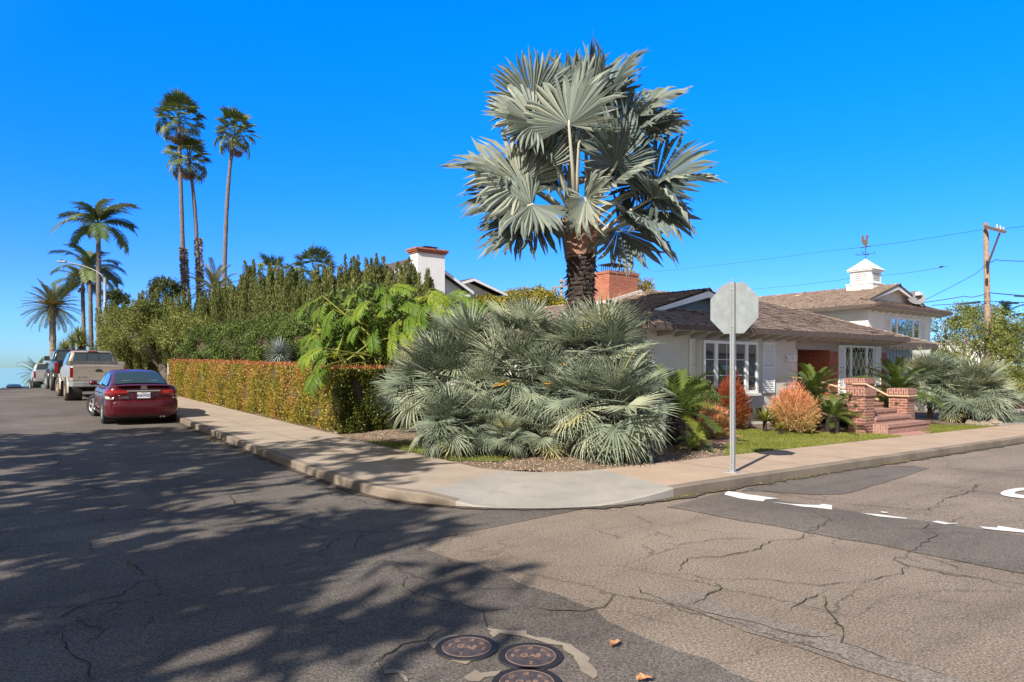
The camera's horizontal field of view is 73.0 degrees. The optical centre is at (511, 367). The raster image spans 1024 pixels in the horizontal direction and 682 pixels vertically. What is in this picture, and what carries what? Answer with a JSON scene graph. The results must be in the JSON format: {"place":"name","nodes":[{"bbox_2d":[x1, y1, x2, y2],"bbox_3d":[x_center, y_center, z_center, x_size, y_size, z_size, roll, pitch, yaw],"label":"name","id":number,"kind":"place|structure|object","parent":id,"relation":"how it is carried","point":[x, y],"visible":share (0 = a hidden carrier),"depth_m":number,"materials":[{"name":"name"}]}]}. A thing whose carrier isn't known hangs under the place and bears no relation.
{"place":"outdoors","nodes":[
{"label":"outdoors","id":0,"kind":"place"},
{"bbox_2d":[177,396,502,490],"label":"sidewalk","id":1,"kind":"structure","parent":0,"point":[402,469],"depth_m":12.62,"materials":[{"name":"beige concrete"}]},
{"bbox_2d":[0,388,754,681],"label":"street paving","id":2,"kind":"structure","parent":0,"point":[340,609],"depth_m":5.54,"materials":[{"name":"grey asphalt"}]},
{"bbox_2d":[29,363,48,387],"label":"parked pickup","id":3,"kind":"object","parent":2,"relation":"on","point":[36,380],"visible":0.41,"depth_m":50.21,"materials":[{"name":"silver metal"}]},
{"bbox_2d":[18,278,80,362],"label":"date palm","id":4,"kind":"object","parent":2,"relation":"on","point":[51,308],"visible":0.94,"depth_m":63.71,"materials":[{"name":"green plant"}]},
{"bbox_2d":[44,349,95,390],"bbox_3d":[-23.885,0.095,37.503,2.360,2.219,5.690,0,0,-37],"label":"parked pickup","id":5,"kind":"object","parent":2,"relation":"on","point":[56,360],"visible":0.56,"depth_m":36.61,"materials":[{"name":"black paint"}]},
{"bbox_2d":[55,350,126,400],"bbox_3d":[-18.044,0.280,29.610,2.259,2.067,5.690,0,1,-37],"label":"parked pickup","id":6,"kind":"object","parent":2,"relation":"on","point":[79,370],"visible":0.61,"depth_m":27.74,"materials":[{"name":"beige paint"}]},
{"bbox_2d":[101,462,154,509],"bbox_3d":[-5.737,1.666,10.148,0.518,0.052,4.698,0,0,-32],"label":"road patch","id":7,"kind":"object","parent":2,"relation":"on","point":[123,488],"visible":1,"depth_m":9.65,"materials":[{"name":"grey asphalt"}]},
{"bbox_2d":[86,369,177,423],"bbox_3d":[-11.170,0.770,20.342,2.080,1.477,4.595,0,1,-36],"label":"parked car","id":8,"kind":"object","parent":2,"relation":"on","point":[130,393],"visible":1,"depth_m":18.72,"materials":[{"name":"red paint"}]},
{"bbox_2d":[175,415,459,505],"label":"curb","id":9,"kind":"structure","parent":2,"relation":"on","point":[372,488],"depth_m":10.21,"materials":[{"name":"concrete"}]},
{"bbox_2d":[435,635,497,661],"bbox_3d":[-0.274,1.698,4.181,0.380,0.032,0.380,0,0,-37],"label":"valve cover","id":10,"kind":"object","parent":2,"relation":"on","point":[470,648],"visible":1,"depth_m":4.15,"materials":[{"name":"metal"}]},
{"bbox_2d":[492,667,561,681],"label":"valve cover","id":11,"kind":"object","parent":2,"relation":"on","point":[520,674],"visible":1,"depth_m":3.78,"materials":[{"name":"metal"}]},
{"bbox_2d":[498,642,562,669],"bbox_3d":[0.110,1.698,4.055,0.380,0.032,0.380,0,0,-37],"label":"valve cover","id":12,"kind":"object","parent":2,"relation":"on","point":[530,655],"visible":0.99,"depth_m":4.04,"materials":[{"name":"metal"}]},
{"bbox_2d":[484,627,597,678],"bbox_3d":[0.204,1.690,4.202,0.267,0.001,0.968,0,0,-44],"label":"mortar patch","id":13,"kind":"object","parent":2,"relation":"on","point":[584,664],"visible":1,"depth_m":4.17,"materials":[{"name":"concrete"}]},
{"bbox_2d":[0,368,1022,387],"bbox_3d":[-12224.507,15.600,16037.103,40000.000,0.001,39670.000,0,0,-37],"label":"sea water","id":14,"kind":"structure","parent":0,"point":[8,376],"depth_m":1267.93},
{"bbox_2d":[0,0,1023,368],"label":"sky","id":15,"kind":"structure","parent":0,"point":[831,124],"materials":[{"name":"blue"}]},
{"bbox_2d":[428,469,665,504],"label":"sidewalk","id":16,"kind":"structure","parent":0,"point":[503,487],"depth_m":9.23,"materials":[{"name":"grey concrete"}]},
{"bbox_2d":[182,396,994,471],"bbox_3d":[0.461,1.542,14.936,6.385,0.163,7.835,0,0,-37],"label":"mulch","id":17,"kind":"object","parent":0,"point":[376,432],"visible":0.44,"depth_m":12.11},
{"bbox_2d":[49,265,113,349],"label":"feather palm","id":18,"kind":"object","parent":17,"relation":"on","point":[62,293],"visible":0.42,"depth_m":59.88,"materials":[{"name":"green plant"}]},
{"bbox_2d":[48,244,126,349],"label":"feather palm","id":19,"kind":"object","parent":17,"relation":"on","point":[88,259],"visible":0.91,"depth_m":56.84,"materials":[{"name":"green plant"}]},
{"bbox_2d":[51,198,140,350],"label":"feather palm","id":20,"kind":"object","parent":17,"relation":"on","point":[98,212],"visible":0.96,"depth_m":54.83,"materials":[{"name":"green plant"}]},
{"bbox_2d":[94,300,126,358],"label":"tree","id":21,"kind":"object","parent":17,"relation":"on","point":[105,307],"depth_m":44.37,"materials":[{"name":"green plant"}]},
{"bbox_2d":[98,288,131,305],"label":"dark tree","id":22,"kind":"object","parent":17,"relation":"on","point":[117,296],"visible":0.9,"depth_m":47.75,"materials":[{"name":"green plant"}]},
{"bbox_2d":[109,302,143,368],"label":"column yew","id":23,"kind":"object","parent":17,"relation":"on","point":[124,353],"depth_m":42.29,"materials":[{"name":"green plant"}]},
{"bbox_2d":[92,298,176,379],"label":"spreading evergreen","id":24,"kind":"object","parent":17,"relation":"on","point":[110,333],"visible":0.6,"depth_m":40.41,"materials":[{"name":"green plant"}]},
{"bbox_2d":[130,288,167,373],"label":"tree","id":25,"kind":"object","parent":17,"relation":"on","point":[144,360],"depth_m":41.52,"materials":[{"name":"green plant"}]},
{"bbox_2d":[144,274,187,302],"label":"dark tree","id":26,"kind":"object","parent":17,"relation":"on","point":[164,284],"visible":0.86,"depth_m":49.53,"materials":[{"name":"green plant"}]},
{"bbox_2d":[154,297,184,372],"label":"column yew","id":27,"kind":"object","parent":17,"relation":"on","point":[158,348],"depth_m":40.71,"materials":[{"name":"green plant"}]},
{"bbox_2d":[150,87,207,306],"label":"tall fan palm","id":28,"kind":"object","parent":17,"relation":"on","point":[178,99],"visible":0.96,"depth_m":59.81,"materials":[{"name":"green plant"}]},
{"bbox_2d":[147,310,212,358],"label":"spreading evergreen","id":29,"kind":"object","parent":17,"relation":"on","point":[182,323],"visible":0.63,"depth_m":35.82,"materials":[{"name":"green plant"}]},
{"bbox_2d":[160,135,212,299],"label":"tall fan palm","id":30,"kind":"object","parent":17,"relation":"on","point":[194,146],"visible":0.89,"depth_m":60.84,"materials":[{"name":"green plant"}]},
{"bbox_2d":[168,289,211,357],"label":"tree","id":31,"kind":"object","parent":17,"relation":"on","point":[186,305],"depth_m":38.38,"materials":[{"name":"green plant"}]},
{"bbox_2d":[173,321,222,363],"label":"glossy shrub","id":32,"kind":"object","parent":17,"relation":"on","point":[194,344],"visible":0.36,"depth_m":30.43,"materials":[{"name":"green plant"}]},
{"bbox_2d":[191,291,213,321],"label":"column yew","id":33,"kind":"object","parent":17,"relation":"on","point":[203,304],"depth_m":37.21,"materials":[{"name":"green plant"}]},
{"bbox_2d":[183,257,238,299],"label":"date palm","id":34,"kind":"object","parent":17,"relation":"on","point":[213,278],"visible":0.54,"depth_m":51.51,"materials":[{"name":"green plant"}]},
{"bbox_2d":[209,277,232,324],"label":"column yew","id":35,"kind":"object","parent":17,"relation":"on","point":[220,302],"depth_m":35.42,"materials":[{"name":"green plant"}]},
{"bbox_2d":[202,316,262,364],"bbox_3d":[-10.965,-0.461,28.923,3.272,3.384,3.626,0,0,35],"label":"glossy shrub","id":36,"kind":"object","parent":17,"relation":"on","point":[228,345],"visible":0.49,"depth_m":27.87,"materials":[{"name":"green plant"}]},
{"bbox_2d":[226,282,241,326],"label":"column yew","id":37,"kind":"object","parent":17,"relation":"on","point":[233,305],"depth_m":34.05,"materials":[{"name":"green plant"}]},
{"bbox_2d":[214,105,261,287],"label":"tall fan palm","id":38,"kind":"object","parent":17,"relation":"on","point":[235,114],"visible":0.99,"depth_m":59.82,"materials":[{"name":"green plant"}]},
{"bbox_2d":[237,259,256,323],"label":"column yew","id":39,"kind":"object","parent":17,"relation":"on","point":[244,310],"depth_m":33.76,"materials":[{"name":"green plant"}]},
{"bbox_2d":[248,262,283,319],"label":"column yew","id":40,"kind":"object","parent":17,"relation":"on","point":[256,292],"depth_m":31.77,"materials":[{"name":"green plant"}]},
{"bbox_2d":[237,309,302,361],"bbox_3d":[-8.622,-0.488,26.567,3.543,3.527,3.535,0,0,-37],"label":"glossy shrub","id":41,"kind":"object","parent":17,"relation":"on","point":[256,339],"visible":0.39,"depth_m":25.57,"materials":[{"name":"green plant"}]},
{"bbox_2d":[258,257,286,320],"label":"column yew","id":42,"kind":"object","parent":17,"relation":"on","point":[270,298],"depth_m":30.67,"materials":[{"name":"green plant"}]},
{"bbox_2d":[256,251,289,281],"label":"tall fan palm","id":43,"kind":"object","parent":17,"relation":"on","point":[273,259],"visible":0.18,"depth_m":41.91,"materials":[{"name":"green plant"}]},
{"bbox_2d":[264,335,298,361],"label":"spiky yucca","id":44,"kind":"object","parent":17,"relation":"on","point":[278,353],"visible":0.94,"depth_m":22.38,"materials":[{"name":"green plant"}]},
{"bbox_2d":[277,263,304,317],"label":"column yew","id":45,"kind":"object","parent":17,"relation":"on","point":[287,289],"depth_m":29.66,"materials":[{"name":"green plant"}]},
{"bbox_2d":[290,277,309,314],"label":"column yew","id":46,"kind":"object","parent":17,"relation":"on","point":[297,304],"depth_m":28.76,"materials":[{"name":"green plant"}]},
{"bbox_2d":[166,358,447,433],"bbox_3d":[-8.468,0.547,23.979,3.063,2.033,18.859,0,0,-37],"label":"trimmed hedge","id":47,"kind":"object","parent":17,"relation":"on","point":[343,404],"visible":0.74,"depth_m":18.57,"materials":[{"name":"green plant"}]},
{"bbox_2d":[269,311,353,368],"bbox_3d":[-6.977,-0.342,23.962,2.820,3.382,2.845,0,0,-37],"label":"glossy shrub","id":48,"kind":"object","parent":17,"relation":"on","point":[295,332],"visible":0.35,"depth_m":23.16,"materials":[{"name":"green plant"}]},
{"bbox_2d":[290,242,338,284],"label":"tall fan palm","id":49,"kind":"object","parent":17,"relation":"on","point":[320,254],"visible":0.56,"depth_m":39.64,"materials":[{"name":"green plant"}]},
{"bbox_2d":[301,262,333,314],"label":"column yew","id":50,"kind":"object","parent":17,"relation":"on","point":[309,295],"depth_m":27.71,"materials":[{"name":"green plant"}]},
{"bbox_2d":[313,260,339,315],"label":"column yew","id":51,"kind":"object","parent":17,"relation":"on","point":[329,284],"depth_m":26.85,"materials":[{"name":"green plant"}]},
{"bbox_2d":[335,253,362,362],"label":"column yew","id":52,"kind":"object","parent":17,"relation":"on","point":[343,276],"depth_m":25.96,"materials":[{"name":"green plant"}]},
{"bbox_2d":[362,253,392,342],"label":"column yew","id":53,"kind":"object","parent":17,"relation":"on","point":[377,271],"depth_m":24.85,"materials":[{"name":"green plant"}]},
{"bbox_2d":[292,279,504,398],"bbox_3d":[-3.146,-0.412,17.344,5.080,3.869,4.938,0,0,-37],"label":"split leaf plant","id":54,"kind":"object","parent":17,"relation":"on","point":[339,332],"visible":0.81,"depth_m":16.94,"materials":[{"name":"green plant"}]},
{"bbox_2d":[391,256,423,329],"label":"column yew","id":55,"kind":"object","parent":17,"relation":"on","point":[411,278],"depth_m":23.77,"materials":[{"name":"green plant"}]},
{"bbox_2d":[408,268,436,386],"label":"column yew","id":56,"kind":"object","parent":17,"relation":"on","point":[428,283],"depth_m":23.42,"materials":[{"name":"green plant"}]},
{"bbox_2d":[361,246,507,312],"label":"neighbour house","id":57,"kind":"structure","parent":17,"relation":"on","point":[423,258],"depth_m":31.50,"materials":[{"name":"white paint"}]},
{"bbox_2d":[365,440,525,460],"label":"lawn","id":58,"kind":"structure","parent":17,"relation":"on","point":[406,448],"depth_m":12.47,"materials":[{"name":"green plant"}]},
{"bbox_2d":[367,293,526,448],"bbox_3d":[-1.262,0.066,13.508,3.204,3.092,2.683,0,0,-37],"label":"fan palm","id":59,"kind":"object","parent":17,"relation":"on","point":[434,357],"visible":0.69,"depth_m":13.01,"materials":[{"name":"green plant"}]},
{"bbox_2d":[407,380,532,460],"bbox_3d":[-0.747,0.983,12.248,2.270,1.667,1.732,0,0,-2],"label":"fan palm","id":60,"kind":"object","parent":17,"relation":"on","point":[469,437],"visible":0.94,"depth_m":11.92,"materials":[{"name":"green plant"}]},
{"bbox_2d":[468,293,509,312],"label":"ochre tree","id":61,"kind":"object","parent":17,"relation":"on","point":[501,298],"visible":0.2,"depth_m":37.12,"materials":[{"name":"yellow plant"}]},
{"bbox_2d":[443,292,595,451],"bbox_3d":[0.177,0.062,12.803,2.839,3.115,2.818,0,0,-37],"label":"fan palm","id":62,"kind":"object","parent":17,"relation":"on","point":[522,351],"visible":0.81,"depth_m":12.54,"materials":[{"name":"green plant"}]},
{"bbox_2d":[452,370,594,455],"bbox_3d":[0.171,1.026,13.238,3.603,2.255,2.190,0,0,15],"label":"fan palm","id":63,"kind":"object","parent":17,"relation":"on","point":[566,449],"visible":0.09,"depth_m":12.58,"materials":[{"name":"green plant"}]},
{"bbox_2d":[498,284,567,307],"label":"ochre tree","id":64,"kind":"object","parent":17,"relation":"on","point":[543,293],"visible":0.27,"depth_m":38.48,"materials":[{"name":"yellow plant"}]},
{"bbox_2d":[493,394,577,459],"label":"fan palm","id":65,"kind":"object","parent":17,"relation":"on","point":[541,445],"visible":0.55,"depth_m":11.93,"materials":[{"name":"green plant"}]},
{"bbox_2d":[437,29,728,393],"bbox_3d":[1.596,-2.907,15.031,6.275,8.829,3.571,0,0,-15],"label":"silver fan palm","id":66,"kind":"object","parent":17,"relation":"on","point":[588,95],"visible":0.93,"depth_m":14.56,"materials":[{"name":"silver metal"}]},
{"bbox_2d":[531,292,677,423],"bbox_3d":[1.627,0.057,13.004,2.738,3.129,2.703,0,0,-37],"label":"fan palm","id":67,"kind":"object","parent":17,"relation":"on","point":[589,325],"visible":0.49,"depth_m":12.56,"materials":[{"name":"green plant"}]},
{"bbox_2d":[530,345,683,466],"bbox_3d":[1.711,0.787,11.785,2.500,2.411,2.595,0,0,-37],"label":"fan palm","id":68,"kind":"object","parent":17,"relation":"on","point":[616,438],"visible":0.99,"depth_m":11.46,"materials":[{"name":"green plant"}]},
{"bbox_2d":[650,363,735,444],"bbox_3d":[3.389,0.778,14.372,2.510,1.800,2.462,0,0,13],"label":"cycad","id":69,"kind":"object","parent":17,"relation":"on","point":[674,385],"visible":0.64,"depth_m":14.10,"materials":[{"name":"green plant"}]},
{"bbox_2d":[446,234,952,429],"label":"house","id":70,"kind":"structure","parent":17,"relation":"on","point":[861,321],"depth_m":21.40,"materials":[{"name":"white paint"}]},
{"bbox_2d":[696,340,760,397],"bbox_3d":[5.703,0.056,18.210,2.465,1.519,0.350,0,0,-37],"label":"window","id":71,"kind":"structure","parent":70,"relation":"in","point":[713,355],"depth_m":18.01,"materials":[{"name":"white paint"}]},
{"bbox_2d":[844,345,874,392],"bbox_3d":[11.472,0.029,22.771,2.087,1.521,0.110,0,0,-37],"label":"window","id":72,"kind":"structure","parent":70,"relation":"in","point":[856,363],"depth_m":22.77,"materials":[{"name":"white paint"}]},
{"bbox_2d":[891,316,919,338],"bbox_3d":[18.306,-1.842,32.167,2.966,0.983,0.050,0,0,-37],"label":"window","id":73,"kind":"structure","parent":70,"relation":"in","point":[910,327],"depth_m":32.24,"materials":[{"name":"glass"}]},
{"bbox_2d":[675,418,724,452],"bbox_3d":[3.686,1.355,13.576,1.059,0.732,1.091,0,0,15],"label":"cycad","id":74,"kind":"object","parent":17,"relation":"on","point":[700,426],"visible":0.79,"depth_m":13.50,"materials":[{"name":"green plant"}]},
{"bbox_2d":[679,375,721,430],"bbox_3d":[4.371,0.878,16.670,1.635,1.472,1.304,0,0,-37],"label":"clipped bush","id":75,"kind":"object","parent":17,"relation":"on","point":[711,392],"visible":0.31,"depth_m":16.43,"materials":[{"name":"green plant"}]},
{"bbox_2d":[688,431,743,444],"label":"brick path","id":76,"kind":"structure","parent":17,"relation":"on","point":[724,440],"depth_m":15.04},
{"bbox_2d":[696,399,729,437],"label":"fire stick bush","id":77,"kind":"object","parent":76,"relation":"on","point":[721,420],"visible":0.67,"depth_m":15.19,"materials":[{"name":"orange plant"}]},
{"bbox_2d":[715,369,752,429],"bbox_3d":[5.516,0.812,17.402,1.024,1.625,1.126,0,0,-37],"label":"fire stick bush","id":78,"kind":"object","parent":17,"relation":"on","point":[742,413],"visible":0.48,"depth_m":17.20,"materials":[{"name":"plant"}]},
{"bbox_2d":[751,406,780,431],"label":"agave","id":79,"kind":"object","parent":17,"relation":"on","point":[763,416],"visible":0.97,"depth_m":16.95,"materials":[{"name":"green plant"}]},
{"bbox_2d":[764,379,823,432],"bbox_3d":[7.008,0.975,17.213,1.403,1.508,1.391,0,0,-37],"label":"fire stick bush","id":80,"kind":"object","parent":17,"relation":"on","point":[796,409],"visible":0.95,"depth_m":16.92,"materials":[{"name":"orange plant"}]},
{"bbox_2d":[777,362,847,430],"bbox_3d":[7.873,0.783,18.095,1.780,1.901,1.800,0,0,2],"label":"cycad","id":81,"kind":"object","parent":17,"relation":"on","point":[812,383],"visible":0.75,"depth_m":17.94,"materials":[{"name":"green plant"}]},
{"bbox_2d":[813,392,867,433],"bbox_3d":[8.076,1.175,17.422,1.501,1.152,1.576,0,0,-37],"label":"cycad","id":82,"kind":"object","parent":17,"relation":"on","point":[833,415],"visible":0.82,"depth_m":17.27,"materials":[{"name":"green plant"}]},
{"bbox_2d":[844,378,875,423],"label":"brick pillar","id":83,"kind":"structure","parent":17,"relation":"on","point":[848,382],"depth_m":19.96,"materials":[{"name":"red brick"}]},
{"bbox_2d":[846,388,876,433],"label":"brick pillar","id":84,"kind":"structure","parent":17,"relation":"on","point":[866,404],"depth_m":17.48,"materials":[{"name":"red brick"}]},
{"bbox_2d":[822,402,929,434],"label":"brick steps","id":85,"kind":"structure","parent":17,"relation":"on","point":[888,421],"depth_m":18.20,"materials":[{"name":"brick"}]},
{"bbox_2d":[853,356,946,410],"bbox_3d":[11.870,0.703,21.320,2.598,2.151,2.620,0,0,-37],"label":"cycad","id":86,"kind":"object","parent":17,"relation":"on","point":[896,380],"visible":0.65,"depth_m":21.01,"materials":[{"name":"green plant"}]},
{"bbox_2d":[896,345,974,419],"bbox_3d":[14.046,0.499,23.014,2.746,2.663,2.572,0,0,13],"label":"fan palm","id":87,"kind":"object","parent":17,"relation":"on","point":[937,362],"visible":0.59,"depth_m":22.60,"materials":[{"name":"green plant"}]},
{"bbox_2d":[930,300,1014,360],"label":"street tree","id":88,"kind":"object","parent":17,"relation":"on","point":[954,321],"visible":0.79,"depth_m":35.41,"materials":[{"name":"green plant"}]},
{"bbox_2d":[930,352,1023,423],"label":"fan palm","id":89,"kind":"object","parent":17,"relation":"on","point":[984,377],"visible":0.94,"depth_m":21.82,"materials":[{"name":"green plant"}]},
{"bbox_2d":[948,302,1018,362],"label":"street tree","id":90,"kind":"object","parent":17,"relation":"on","point":[992,313],"visible":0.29,"depth_m":39.91,"materials":[{"name":"green plant"}]},
{"bbox_2d":[983,222,1005,358],"bbox_3d":[23.861,-2.671,34.283,0.498,9.342,1.832,0,0,14],"label":"utility pole","id":91,"kind":"object","parent":17,"relation":"on","point":[986,270],"visible":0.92,"depth_m":34.87,"materials":[{"name":"brown wood"}]},
{"bbox_2d":[975,309,1023,401],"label":"street tree","id":92,"kind":"object","parent":17,"relation":"on","point":[1014,341],"visible":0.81,"depth_m":33.69,"materials":[{"name":"green plant"}]},
{"bbox_2d":[986,385,1023,422],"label":"fan palm","id":93,"kind":"object","parent":17,"relation":"on","point":[1018,415],"visible":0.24,"depth_m":22.30,"materials":[{"name":"green plant"}]},
{"bbox_2d":[993,361,1023,402],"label":"street tree","id":94,"kind":"object","parent":17,"relation":"on","point":[1016,374],"visible":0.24,"depth_m":32.38,"materials":[{"name":"green plant"}]},
{"bbox_2d":[418,443,1023,681],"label":"road","id":95,"kind":"structure","parent":0,"point":[966,628],"depth_m":5.69,"materials":[{"name":"grey asphalt"}]},
{"bbox_2d":[5,456,1009,679],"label":"road cracks","id":96,"kind":"object","parent":95,"relation":"on","point":[66,647],"visible":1,"depth_m":5.19,"materials":[{"name":"black asphalt"}]},
{"bbox_2d":[456,486,673,507],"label":"curb","id":97,"kind":"structure","parent":95,"relation":"on","point":[662,492],"depth_m":8.55,"materials":[{"name":"grey concrete"}]},
{"bbox_2d":[172,421,1023,509],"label":"gutter dirt","id":98,"kind":"structure","parent":95,"relation":"on","point":[351,491],"depth_m":9.84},
{"bbox_2d":[655,589,965,681],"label":"road patch","id":99,"kind":"object","parent":95,"relation":"on","point":[897,669],"visible":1,"depth_m":4.31,"materials":[{"name":"grey asphalt"}]},
{"bbox_2d":[742,466,927,494],"bbox_3d":[5.334,1.724,10.756,4.893,0.054,1.176,0,0,-37],"label":"road patch","id":100,"kind":"object","parent":95,"relation":"on","point":[843,482],"visible":1,"depth_m":10.45,"materials":[{"name":"grey asphalt"}]},
{"bbox_2d":[666,492,1023,572],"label":"road patch","id":101,"kind":"object","parent":95,"relation":"on","point":[996,549],"visible":1,"depth_m":7.25,"materials":[{"name":"grey asphalt"}]},
{"bbox_2d":[668,435,1023,496],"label":"curb","id":102,"kind":"structure","parent":95,"relation":"on","point":[693,487],"depth_m":11.32,"materials":[{"name":"concrete"}]},
{"bbox_2d":[724,428,899,454],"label":"grass","id":103,"kind":"structure","parent":0,"point":[800,441],"depth_m":15.63,"materials":[{"name":"green plant"}]},
{"bbox_2d":[602,423,1023,485],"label":"sidewalk","id":104,"kind":"structure","parent":0,"point":[673,473],"depth_m":12.49,"materials":[{"name":"concrete"}]},
{"bbox_2d":[710,282,758,473],"bbox_3d":[3.316,0.140,10.386,0.762,2.860,0.140,0,0,43],"label":"stop sign","id":105,"kind":"object","parent":104,"relation":"on","point":[734,308],"visible":1,"depth_m":10.36,"materials":[{"name":"metal"}]},
{"bbox_2d":[887,388,916,419],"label":"brick pillar","id":106,"kind":"structure","parent":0,"point":[904,405],"depth_m":19.10,"materials":[{"name":"red brick"}]},
{"bbox_2d":[921,424,993,432],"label":"grass","id":107,"kind":"structure","parent":0,"point":[935,428],"depth_m":19.66,"materials":[{"name":"green plant"}]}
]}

